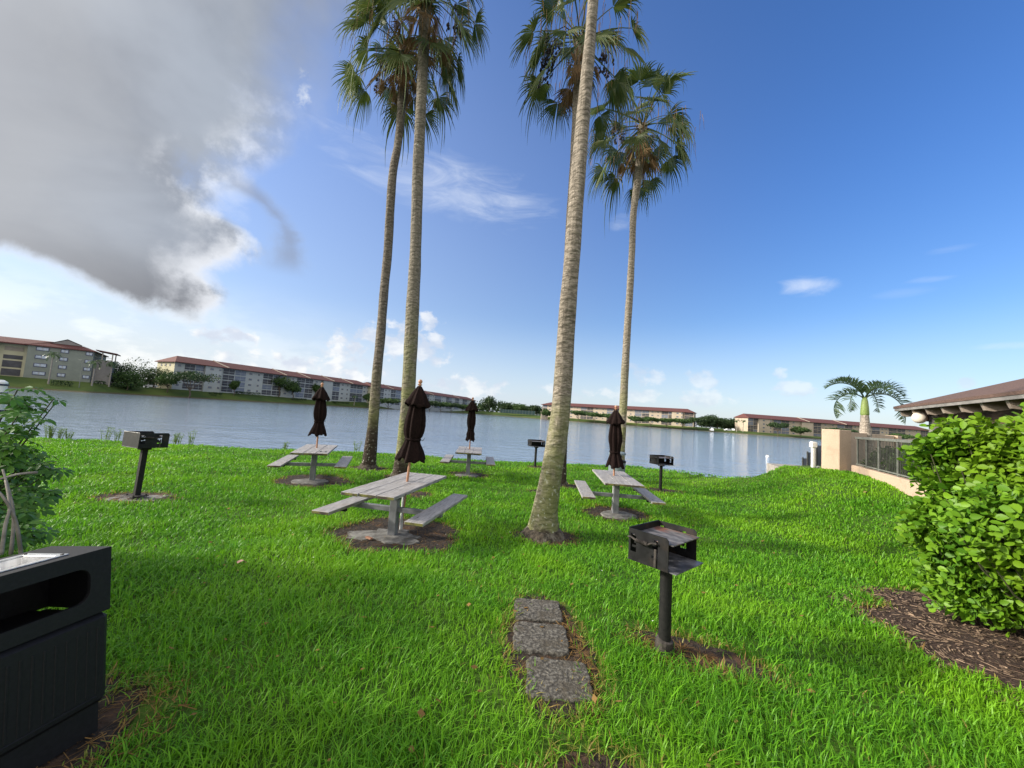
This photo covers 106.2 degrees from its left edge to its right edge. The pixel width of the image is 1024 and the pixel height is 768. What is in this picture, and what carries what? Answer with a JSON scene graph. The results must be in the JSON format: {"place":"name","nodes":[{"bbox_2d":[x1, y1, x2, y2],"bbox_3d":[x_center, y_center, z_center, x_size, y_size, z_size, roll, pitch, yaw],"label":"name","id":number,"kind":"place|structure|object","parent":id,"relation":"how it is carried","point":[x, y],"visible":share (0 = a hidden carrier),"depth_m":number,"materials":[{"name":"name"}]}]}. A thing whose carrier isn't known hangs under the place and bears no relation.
{"place":"outdoors","nodes":[
{"label":"outdoors","id":0,"kind":"place"},
{"bbox_2d":[0,388,908,477],"bbox_3d":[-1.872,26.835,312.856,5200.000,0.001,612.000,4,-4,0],"label":"lake water","id":1,"kind":"structure","parent":0,"point":[230,423],"depth_m":39.59,"materials":[{"name":"blue liquid"}]},
{"bbox_2d":[766,463,801,472],"bbox_3d":[13.100,4.413,15.376,5.250,1.820,3.200,4,-4,0],"label":"dock","id":2,"kind":"object","parent":1,"relation":"in","point":[771,466],"visible":0.05,"depth_m":16.61,"materials":[{"name":"concrete"}]},
{"bbox_2d":[802,439,821,465],"bbox_3d":[12.004,2.748,15.115,0.527,1.300,1.875,3,-5,16],"label":"post","id":3,"kind":"object","parent":2,"relation":"on","point":[806,461],"visible":0.31,"depth_m":14.90,"materials":[{"name":"grey metal"}]},
{"bbox_2d":[0,375,1023,767],"bbox_3d":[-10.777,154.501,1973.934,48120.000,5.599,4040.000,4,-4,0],"label":"ground","id":4,"kind":"structure","parent":0,"point":[42,383],"depth_m":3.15,"materials":[{"name":"green plant"}]},
{"bbox_2d":[0,380,9,411],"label":"pipe post","id":5,"kind":"object","parent":4,"relation":"on","point":[4,384],"visible":0.53,"depth_m":3.38,"materials":[{"name":"white plastic"}]},
{"bbox_2d":[0,386,73,554],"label":"shrub","id":6,"kind":"object","parent":4,"relation":"on","point":[20,516],"visible":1,"depth_m":3.01,"materials":[{"name":"green plant"}]},
{"bbox_2d":[43,423,55,437],"bbox_3d":[-16.780,1.805,13.939,0.469,0.768,0.287,5,-5,-17],"label":"weed","id":7,"kind":"object","parent":4,"relation":"on","point":[46,431],"visible":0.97,"depth_m":13.95,"materials":[{"name":"green plant"}]},
{"bbox_2d":[44,351,61,383],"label":"palm","id":8,"kind":"object","parent":4,"relation":"on","point":[52,356],"visible":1,"depth_m":121.79,"materials":[{"name":"green plant"}]},
{"bbox_2d":[0,546,111,767],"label":"trash can","id":9,"kind":"object","parent":4,"relation":"on","point":[52,674],"visible":1,"depth_m":1.87,"materials":[{"name":"black plastic"}]},
{"bbox_2d":[0,336,120,384],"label":"apartment building","id":10,"kind":"structure","parent":4,"relation":"on","point":[20,357],"depth_m":130.16,"materials":[{"name":"grey paint"}]},
{"bbox_2d":[32,371,45,375],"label":"window","id":11,"kind":"structure","parent":10,"relation":"in","point":[33,372],"depth_m":127.69,"materials":[{"name":"glass"}]},
{"bbox_2d":[33,363,46,367],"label":"window","id":12,"kind":"structure","parent":10,"relation":"in","point":[34,364],"depth_m":127.89,"materials":[{"name":"glass"}]},
{"bbox_2d":[56,427,66,438],"bbox_3d":[-16.280,1.884,13.893,0.232,0.685,0.328,0,-6,44],"label":"weed","id":13,"kind":"object","parent":4,"relation":"on","point":[59,434],"visible":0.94,"depth_m":13.89,"materials":[{"name":"green plant"}]},
{"bbox_2d":[50,380,73,385],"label":"clipped hedge","id":14,"kind":"object","parent":4,"relation":"on","point":[58,382],"visible":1,"depth_m":121.97,"materials":[{"name":"green plant"}]},
{"bbox_2d":[39,671,150,767],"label":"bare soil","id":15,"kind":"structure","parent":4,"relation":"on","point":[103,724],"depth_m":2.04,"materials":[{"name":"brown soil"}]},
{"bbox_2d":[88,360,104,385],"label":"palm","id":16,"kind":"object","parent":4,"relation":"on","point":[94,363],"visible":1,"depth_m":128.74,"materials":[{"name":"green plant"}]},
{"bbox_2d":[104,360,120,386],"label":"palm","id":17,"kind":"object","parent":4,"relation":"on","point":[112,365],"visible":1,"depth_m":137.80,"materials":[{"name":"green plant"}]},
{"bbox_2d":[113,363,138,381],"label":"tree","id":18,"kind":"object","parent":4,"relation":"on","point":[121,369],"visible":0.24,"depth_m":148.33,"materials":[{"name":"green plant"}]},
{"bbox_2d":[107,370,146,389],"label":"tree","id":19,"kind":"object","parent":4,"relation":"on","point":[128,380],"visible":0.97,"depth_m":143.09,"materials":[{"name":"green plant"}]},
{"bbox_2d":[88,492,177,502],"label":"bare soil","id":20,"kind":"structure","parent":4,"relation":"on","point":[117,498],"depth_m":7.17,"materials":[{"name":"brown soil"}]},
{"bbox_2d":[101,495,168,501],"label":"concrete slab","id":21,"kind":"structure","parent":4,"relation":"on","point":[145,497],"depth_m":7.08,"materials":[{"name":"grey concrete"}]},
{"bbox_2d":[122,431,169,497],"bbox_3d":[-6.824,1.492,7.142,0.541,1.195,0.530,2,-6,20],"label":"pedestal grill","id":22,"kind":"object","parent":21,"relation":"on","point":[132,439],"visible":1,"depth_m":7.07,"materials":[{"name":"metal"}]},
{"bbox_2d":[118,357,155,386],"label":"tree","id":23,"kind":"object","parent":4,"relation":"on","point":[138,370],"visible":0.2,"depth_m":160.83,"materials":[{"name":"green plant"}]},
{"bbox_2d":[134,365,170,387],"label":"tree","id":24,"kind":"object","parent":4,"relation":"on","point":[149,374],"visible":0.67,"depth_m":156.60,"materials":[{"name":"green plant"}]},
{"bbox_2d":[152,372,180,391],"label":"tree","id":25,"kind":"object","parent":4,"relation":"on","point":[165,380],"visible":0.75,"depth_m":150.99,"materials":[{"name":"green plant"}]},
{"bbox_2d":[161,370,221,397],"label":"tree","id":26,"kind":"object","parent":4,"relation":"on","point":[198,377],"visible":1,"depth_m":151.53,"materials":[{"name":"green plant"}]},
{"bbox_2d":[229,380,240,395],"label":"tree","id":27,"kind":"object","parent":4,"relation":"on","point":[234,384],"visible":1,"depth_m":175.15,"materials":[{"name":"green plant"}]},
{"bbox_2d":[235,391,260,395],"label":"clipped hedge","id":28,"kind":"object","parent":4,"relation":"on","point":[244,392],"visible":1,"depth_m":181.66,"materials":[{"name":"green plant"}]},
{"bbox_2d":[154,356,369,402],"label":"apartment building","id":29,"kind":"structure","parent":4,"relation":"on","point":[255,379],"depth_m":190.40,"materials":[{"name":"grey paint"}]},
{"bbox_2d":[271,375,291,396],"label":"tree","id":30,"kind":"object","parent":4,"relation":"on","point":[282,381],"visible":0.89,"depth_m":199.74,"materials":[{"name":"green plant"}]},
{"bbox_2d":[284,381,301,399],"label":"tree","id":31,"kind":"object","parent":4,"relation":"on","point":[293,387],"visible":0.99,"depth_m":203.79,"materials":[{"name":"green plant"}]},
{"bbox_2d":[291,478,328,484],"bbox_3d":[-4.990,2.465,9.508,0.856,0.140,0.683,4,-4,0],"label":"concrete pad","id":32,"kind":"object","parent":4,"relation":"on","point":[307,481],"visible":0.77,"depth_m":9.40,"materials":[{"name":"grey concrete"}]},
{"bbox_2d":[267,444,352,480],"bbox_3d":[-5.024,2.046,9.793,1.640,0.811,2.026,5,-5,-18],"label":"picnic table","id":33,"kind":"object","parent":32,"relation":"on","point":[343,462],"visible":0.95,"depth_m":9.57,"materials":[{"name":"grey wood"}]},
{"bbox_2d":[308,383,329,447],"bbox_3d":[-5.023,1.161,9.955,0.445,2.398,0.442,6,-5,-37],"label":"closed umbrella","id":34,"kind":"object","parent":33,"relation":"on","point":[320,396],"visible":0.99,"depth_m":9.91,"materials":[{"name":"brown fabric"}]},
{"bbox_2d":[272,474,351,487],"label":"bare soil","id":35,"kind":"structure","parent":4,"relation":"on","point":[332,479],"depth_m":9.76,"materials":[{"name":"brown soil"}]},
{"bbox_2d":[346,528,421,544],"bbox_3d":[-1.967,2.384,5.885,1.188,0.134,0.728,4,-4,0],"label":"concrete pad","id":36,"kind":"object","parent":4,"relation":"on","point":[380,535],"visible":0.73,"depth_m":5.84,"materials":[{"name":"grey concrete"}]},
{"bbox_2d":[312,472,466,535],"bbox_3d":[-1.803,1.986,6.154,1.640,0.808,2.026,3,-5,11],"label":"picnic table","id":37,"kind":"object","parent":36,"relation":"on","point":[394,489],"visible":0.95,"depth_m":5.92,"materials":[{"name":"grey wood"}]},
{"bbox_2d":[394,379,430,518],"bbox_3d":[-1.667,1.109,6.319,0.513,2.398,0.513,6,-4,0],"label":"closed umbrella","id":38,"kind":"object","parent":37,"relation":"attached to","point":[411,450],"visible":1,"depth_m":6.26,"materials":[{"name":"brown fabric"}]},
{"bbox_2d":[36,475,732,767],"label":"dead grass","id":39,"kind":"structure","parent":4,"relation":"on","point":[570,646],"depth_m":2.38,"materials":[{"name":"brown plant"}]},
{"bbox_2d":[380,398,400,408],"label":"tree","id":40,"kind":"object","parent":4,"relation":"on","point":[389,400],"visible":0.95,"depth_m":246.72,"materials":[{"name":"green plant"}]},
{"bbox_2d":[326,518,459,554],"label":"bare soil","id":41,"kind":"structure","parent":4,"relation":"on","point":[439,537],"depth_m":6.05,"materials":[{"name":"brown soil"}]},
{"bbox_2d":[332,0,460,469],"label":"fan palm","id":42,"kind":"object","parent":4,"relation":"on","point":[353,85],"visible":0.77,"depth_m":12.65,"materials":[{"name":"green plant"}]},
{"bbox_2d":[344,0,489,476],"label":"fan palm","id":43,"kind":"object","parent":4,"relation":"on","point":[421,70],"visible":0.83,"depth_m":11.81,"materials":[{"name":"green plant"}]},
{"bbox_2d":[408,492,431,497],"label":"bare soil","id":44,"kind":"structure","parent":4,"relation":"on","point":[414,494],"depth_m":8.91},
{"bbox_2d":[365,382,475,411],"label":"apartment building","id":45,"kind":"structure","parent":4,"relation":"on","point":[389,391],"depth_m":331.42,"materials":[{"name":"grey paint"}]},
{"bbox_2d":[134,383,734,428],"bbox_3d":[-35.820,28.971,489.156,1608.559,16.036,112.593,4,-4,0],"label":"distant wood","id":46,"kind":"object","parent":4,"relation":"on","point":[480,407],"visible":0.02,"depth_m":458.57,"materials":[{"name":"green plant"}]},
{"bbox_2d":[429,401,441,411],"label":"tree","id":47,"kind":"object","parent":4,"relation":"on","point":[434,403],"visible":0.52,"depth_m":298.43,"materials":[{"name":"green plant"}]},
{"bbox_2d":[435,402,452,411],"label":"tree","id":48,"kind":"object","parent":4,"relation":"on","point":[444,404],"visible":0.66,"depth_m":315.56,"materials":[{"name":"green plant"}]},
{"bbox_2d":[446,402,460,412],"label":"tree","id":49,"kind":"object","parent":4,"relation":"on","point":[457,405],"visible":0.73,"depth_m":331.42,"materials":[{"name":"green plant"}]},
{"bbox_2d":[455,473,478,477],"bbox_3d":[-1.402,2.918,12.044,0.758,0.140,0.583,4,-4,0],"label":"concrete pad","id":50,"kind":"object","parent":4,"relation":"on","point":[471,475],"visible":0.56,"depth_m":12.01,"materials":[{"name":"grey concrete"}]},
{"bbox_2d":[440,446,494,474],"bbox_3d":[-1.388,2.513,12.335,1.640,0.808,2.026,4,-4,-4],"label":"picnic table","id":51,"kind":"object","parent":50,"relation":"on","point":[468,452],"visible":0.98,"depth_m":12.12,"materials":[{"name":"grey wood"}]},
{"bbox_2d":[465,397,477,448],"bbox_3d":[-1.332,1.629,12.482,0.438,2.398,0.440,3,-3,16],"label":"closed umbrella","id":52,"kind":"object","parent":51,"relation":"on","point":[471,408],"visible":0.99,"depth_m":12.42,"materials":[{"name":"brown fabric"}]},
{"bbox_2d":[450,472,487,478],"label":"bare soil","id":53,"kind":"structure","parent":4,"relation":"on","point":[478,474],"depth_m":12.44,"materials":[{"name":"brown soil"}]},
{"bbox_2d":[481,396,496,409],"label":"tree","id":54,"kind":"object","parent":4,"relation":"on","point":[489,402],"visible":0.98,"depth_m":422.08,"materials":[{"name":"green plant"}]},
{"bbox_2d":[169,467,814,767],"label":"lawn litter","id":55,"kind":"object","parent":4,"relation":"on","point":[420,712],"visible":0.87,"depth_m":2.66,"materials":[{"name":"brown plant"}]},
{"bbox_2d":[496,401,513,409],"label":"tree","id":56,"kind":"object","parent":4,"relation":"on","point":[507,406],"visible":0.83,"depth_m":414.84,"materials":[{"name":"green plant"}]},
{"bbox_2d":[500,409,534,414],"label":"court fence","id":57,"kind":"object","parent":4,"relation":"on","point":[517,412],"visible":1,"depth_m":380.40,"materials":[{"name":"metal"}]},
{"bbox_2d":[511,403,527,410],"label":"tree","id":58,"kind":"object","parent":4,"relation":"on","point":[519,407],"visible":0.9,"depth_m":401.20,"materials":[{"name":"green plant"}]},
{"bbox_2d":[526,405,541,413],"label":"tree","id":59,"kind":"object","parent":4,"relation":"on","point":[535,408],"visible":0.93,"depth_m":397.17,"materials":[{"name":"green plant"}]},
{"bbox_2d":[528,439,544,466],"bbox_3d":[0.925,2.801,15.259,0.641,1.155,0.470,5,-5,-18],"label":"pedestal grill","id":60,"kind":"object","parent":4,"relation":"on","point":[535,444],"visible":0.99,"depth_m":15.29,"materials":[{"name":"metal"}]},
{"bbox_2d":[514,598,563,623],"bbox_3d":[0.238,2.120,3.569,0.443,0.074,0.386,3,-4,1],"label":"paver","id":61,"kind":"object","parent":4,"relation":"on","point":[537,611],"visible":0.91,"depth_m":3.53,"materials":[{"name":"grey concrete"}]},
{"bbox_2d":[513,621,569,656],"bbox_3d":[0.230,2.077,3.115,0.451,0.074,0.415,4,-4,2],"label":"paver","id":62,"kind":"object","parent":4,"relation":"on","point":[536,638],"visible":0.93,"depth_m":3.07,"materials":[{"name":"grey concrete"}]},
{"bbox_2d":[541,408,550,418],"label":"tree","id":63,"kind":"object","parent":4,"relation":"on","point":[546,412],"visible":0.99,"depth_m":329.29,"materials":[{"name":"green plant"}]},
{"bbox_2d":[512,531,580,545],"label":"bare soil","id":64,"kind":"structure","parent":4,"relation":"on","point":[568,536],"depth_m":6.39,"materials":[{"name":"brown soil"}]},
{"bbox_2d":[502,594,598,719],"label":"bare soil","id":65,"kind":"structure","parent":4,"relation":"on","point":[510,634],"depth_m":2.88,"materials":[{"name":"brown soil"}]},
{"bbox_2d":[520,0,598,542],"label":"fan palm","id":66,"kind":"object","parent":4,"relation":"on","point":[542,525],"visible":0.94,"depth_m":6.71,"materials":[{"name":"brown plant"}]},
{"bbox_2d":[526,656,592,704],"bbox_3d":[0.319,2.054,2.651,0.451,0.074,0.413,4,-4,3],"label":"paver","id":67,"kind":"object","parent":4,"relation":"on","point":[549,674],"visible":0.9,"depth_m":2.62,"materials":[{"name":"grey concrete"}]},
{"bbox_2d":[508,0,649,486],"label":"fan palm","id":68,"kind":"object","parent":4,"relation":"on","point":[617,89],"visible":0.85,"depth_m":12.40,"materials":[{"name":"green plant"}]},
{"bbox_2d":[570,410,587,421],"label":"tree","id":69,"kind":"object","parent":4,"relation":"on","point":[577,413],"visible":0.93,"depth_m":312.35,"materials":[{"name":"green plant"}]},
{"bbox_2d":[553,751,632,767],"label":"bare soil","id":70,"kind":"structure","parent":4,"relation":"on","point":[595,763],"depth_m":2.04,"materials":[{"name":"brown soil"}]},
{"bbox_2d":[585,412,602,422],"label":"tree","id":71,"kind":"object","parent":4,"relation":"on","point":[593,414],"visible":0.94,"depth_m":303.21,"materials":[{"name":"green plant"}]},
{"bbox_2d":[581,506,649,521],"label":"bare soil","id":72,"kind":"structure","parent":4,"relation":"on","point":[597,510],"depth_m":8.60,"materials":[{"name":"brown soil"}]},
{"bbox_2d":[541,402,696,426],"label":"apartment building","id":73,"kind":"structure","parent":4,"relation":"on","point":[655,412],"depth_m":306.65,"materials":[{"name":"beige paint"}]},
{"bbox_2d":[600,510,637,519],"bbox_3d":[2.310,2.885,8.304,0.787,0.140,0.697,4,-4,0],"label":"concrete pad","id":74,"kind":"object","parent":4,"relation":"on","point":[621,515],"visible":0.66,"depth_m":8.22,"materials":[{"name":"grey concrete"}]},
{"bbox_2d":[574,469,665,513],"bbox_3d":[2.293,2.478,8.596,1.640,0.808,2.026,4,-4,5],"label":"picnic table","id":75,"kind":"object","parent":74,"relation":"on","point":[617,480],"visible":0.95,"depth_m":8.38,"materials":[{"name":"grey wood"}]},
{"bbox_2d":[605,405,624,490],"bbox_3d":[2.351,1.642,8.798,0.451,2.314,0.441,6,-6,-21],"label":"closed umbrella","id":76,"kind":"object","parent":75,"relation":"on","point":[615,420],"visible":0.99,"depth_m":8.75,"materials":[{"name":"brown fabric"}]},
{"bbox_2d":[627,415,643,425],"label":"tree","id":77,"kind":"object","parent":4,"relation":"on","point":[634,418],"visible":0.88,"depth_m":282.85,"materials":[{"name":"green plant"}]},
{"bbox_2d":[587,60,703,459],"bbox_3d":[4.817,-4.384,14.972,4.584,16.266,4.594,1,-6,37],"label":"fan palm","id":78,"kind":"object","parent":4,"relation":"on","point":[639,144],"visible":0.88,"depth_m":14.96,"materials":[{"name":"green plant"}]},
{"bbox_2d":[643,416,659,425],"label":"tree","id":79,"kind":"object","parent":4,"relation":"on","point":[648,419],"visible":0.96,"depth_m":278.96,"materials":[{"name":"green plant"}]},
{"bbox_2d":[649,455,674,490],"bbox_3d":[4.556,2.782,11.778,0.621,1.165,0.470,6,-5,-20],"label":"pedestal grill","id":80,"kind":"object","parent":4,"relation":"on","point":[660,461],"visible":1,"depth_m":11.79,"materials":[{"name":"metal"}]},
{"bbox_2d":[646,488,680,493],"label":"bare soil","id":81,"kind":"structure","parent":4,"relation":"on","point":[662,490],"depth_m":11.81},
{"bbox_2d":[628,520,702,659],"bbox_3d":[1.198,1.704,3.059,0.521,1.065,0.405,8,-6,-40],"label":"pedestal grill","id":82,"kind":"object","parent":4,"relation":"on","point":[654,544],"visible":1,"depth_m":3.03,"materials":[{"name":"metal"}]},
{"bbox_2d":[658,418,675,425],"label":"tree","id":83,"kind":"object","parent":4,"relation":"on","point":[667,420],"visible":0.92,"depth_m":273.35,"materials":[{"name":"green plant"}]},
{"bbox_2d":[672,418,692,429],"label":"tree","id":84,"kind":"object","parent":4,"relation":"on","point":[683,421],"visible":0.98,"depth_m":268.35,"materials":[{"name":"green plant"}]},
{"bbox_2d":[687,417,706,428],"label":"tree","id":85,"kind":"object","parent":4,"relation":"on","point":[695,419],"visible":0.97,"depth_m":268.30,"materials":[{"name":"green plant"}]},
{"bbox_2d":[695,415,715,427],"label":"tree","id":86,"kind":"object","parent":4,"relation":"on","point":[710,419],"visible":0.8,"depth_m":283.80,"materials":[{"name":"green plant"}]},
{"bbox_2d":[633,630,780,681],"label":"bare soil","id":87,"kind":"structure","parent":4,"relation":"on","point":[717,656],"depth_m":3.04,"materials":[{"name":"brown soil"}]},
{"bbox_2d":[706,414,728,427],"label":"tree","id":88,"kind":"object","parent":4,"relation":"on","point":[719,422],"visible":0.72,"depth_m":289.59,"materials":[{"name":"green plant"}]},
{"bbox_2d":[719,418,734,428],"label":"tree","id":89,"kind":"object","parent":4,"relation":"on","point":[731,423],"visible":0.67,"depth_m":297.07,"materials":[{"name":"green plant"}]},
{"bbox_2d":[767,422,790,435],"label":"tree","id":90,"kind":"object","parent":4,"relation":"on","point":[778,425],"visible":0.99,"depth_m":258.93,"materials":[{"name":"green plant"}]},
{"bbox_2d":[789,426,811,436],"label":"tree","id":91,"kind":"object","parent":4,"relation":"on","point":[799,429],"visible":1,"depth_m":258.74,"materials":[{"name":"green plant"}]},
{"bbox_2d":[809,441,816,467],"bbox_3d":[10.806,2.642,13.796,0.200,1.141,0.160,4,-4,0],"label":"dock post","id":92,"kind":"object","parent":4,"relation":"on","point":[813,445],"visible":0.86,"depth_m":13.76,"materials":[{"name":"white plastic"}]},
{"bbox_2d":[734,413,928,439],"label":"apartment building","id":93,"kind":"structure","parent":4,"relation":"on","point":[756,423],"depth_m":283.93,"materials":[{"name":"beige paint"}]},
{"bbox_2d":[821,429,850,470],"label":"wall pillar","id":94,"kind":"structure","parent":4,"relation":"on","point":[836,449],"depth_m":13.14,"materials":[{"name":"beige paint"}]},
{"bbox_2d":[822,375,911,468],"bbox_3d":[13.405,1.564,14.497,2.971,3.893,2.057,6,-5,-25],"label":"palm","id":95,"kind":"object","parent":4,"relation":"on","point":[865,426],"visible":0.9,"depth_m":14.49,"materials":[{"name":"green plant"}]},
{"bbox_2d":[851,432,901,469],"bbox_3d":[13.967,2.735,14.876,5.358,1.620,0.420,7,-5,-32],"label":"fence","id":96,"kind":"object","parent":4,"relation":"on","point":[853,449],"depth_m":14.07,"materials":[{"name":"grey metal"}]},
{"bbox_2d":[860,445,912,473],"bbox_3d":[11.779,2.378,11.652,1.629,1.124,1.761,4,-4,0],"label":"garden shrub","id":97,"kind":"object","parent":4,"relation":"on","point":[881,458],"visible":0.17,"depth_m":11.75,"materials":[{"name":"green plant"}]},
{"bbox_2d":[851,465,925,496],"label":"garden wall","id":98,"kind":"structure","parent":4,"relation":"on","point":[901,483],"depth_m":9.90,"materials":[{"name":"beige paint"}]},
{"bbox_2d":[855,437,926,480],"bbox_3d":[9.902,1.893,9.837,0.075,0.948,6.890,2,-5,28],"label":"picket fence","id":99,"kind":"object","parent":98,"relation":"on","point":[897,453],"visible":0.57,"depth_m":10.85,"materials":[{"name":"grey metal"}]},
{"bbox_2d":[880,450,916,479],"bbox_3d":[11.144,2.185,10.305,1.811,1.230,1.713,4,-4,0],"label":"garden shrub","id":100,"kind":"object","parent":4,"relation":"on","point":[896,464],"visible":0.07,"depth_m":10.55,"materials":[{"name":"green plant"}]},
{"bbox_2d":[885,433,915,439],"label":"tree","id":101,"kind":"object","parent":4,"relation":"on","point":[905,436],"visible":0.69,"depth_m":254.17,"materials":[{"name":"green plant"}]},
{"bbox_2d":[827,584,1023,712],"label":"mulch bed","id":102,"kind":"object","parent":4,"relation":"on","point":[962,638],"visible":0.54,"depth_m":3.65,"materials":[{"name":"brown wood"}]},
{"bbox_2d":[894,402,1023,637],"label":"hedge","id":103,"kind":"object","parent":102,"relation":"on","point":[962,528],"visible":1,"depth_m":3.97,"materials":[{"name":"green plant"}]},
{"bbox_2d":[893,378,1023,432],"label":"pavilion","id":104,"kind":"structure","parent":4,"relation":"on","point":[995,402],"depth_m":8.80,"materials":[{"name":"brown"}]},
{"bbox_2d":[911,412,931,422],"bbox_3d":[11.896,0.978,11.022,0.765,0.330,0.330,4,-4,0],"label":"globe lamp","id":105,"kind":"object","parent":104,"relation":"attached to","point":[919,417],"visible":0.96,"depth_m":10.92,"materials":[{"name":"white glass"}]},
{"bbox_2d":[0,0,1023,429],"label":"sky","id":106,"kind":"structure","parent":0,"point":[184,178],"materials":[{"name":"blue"}]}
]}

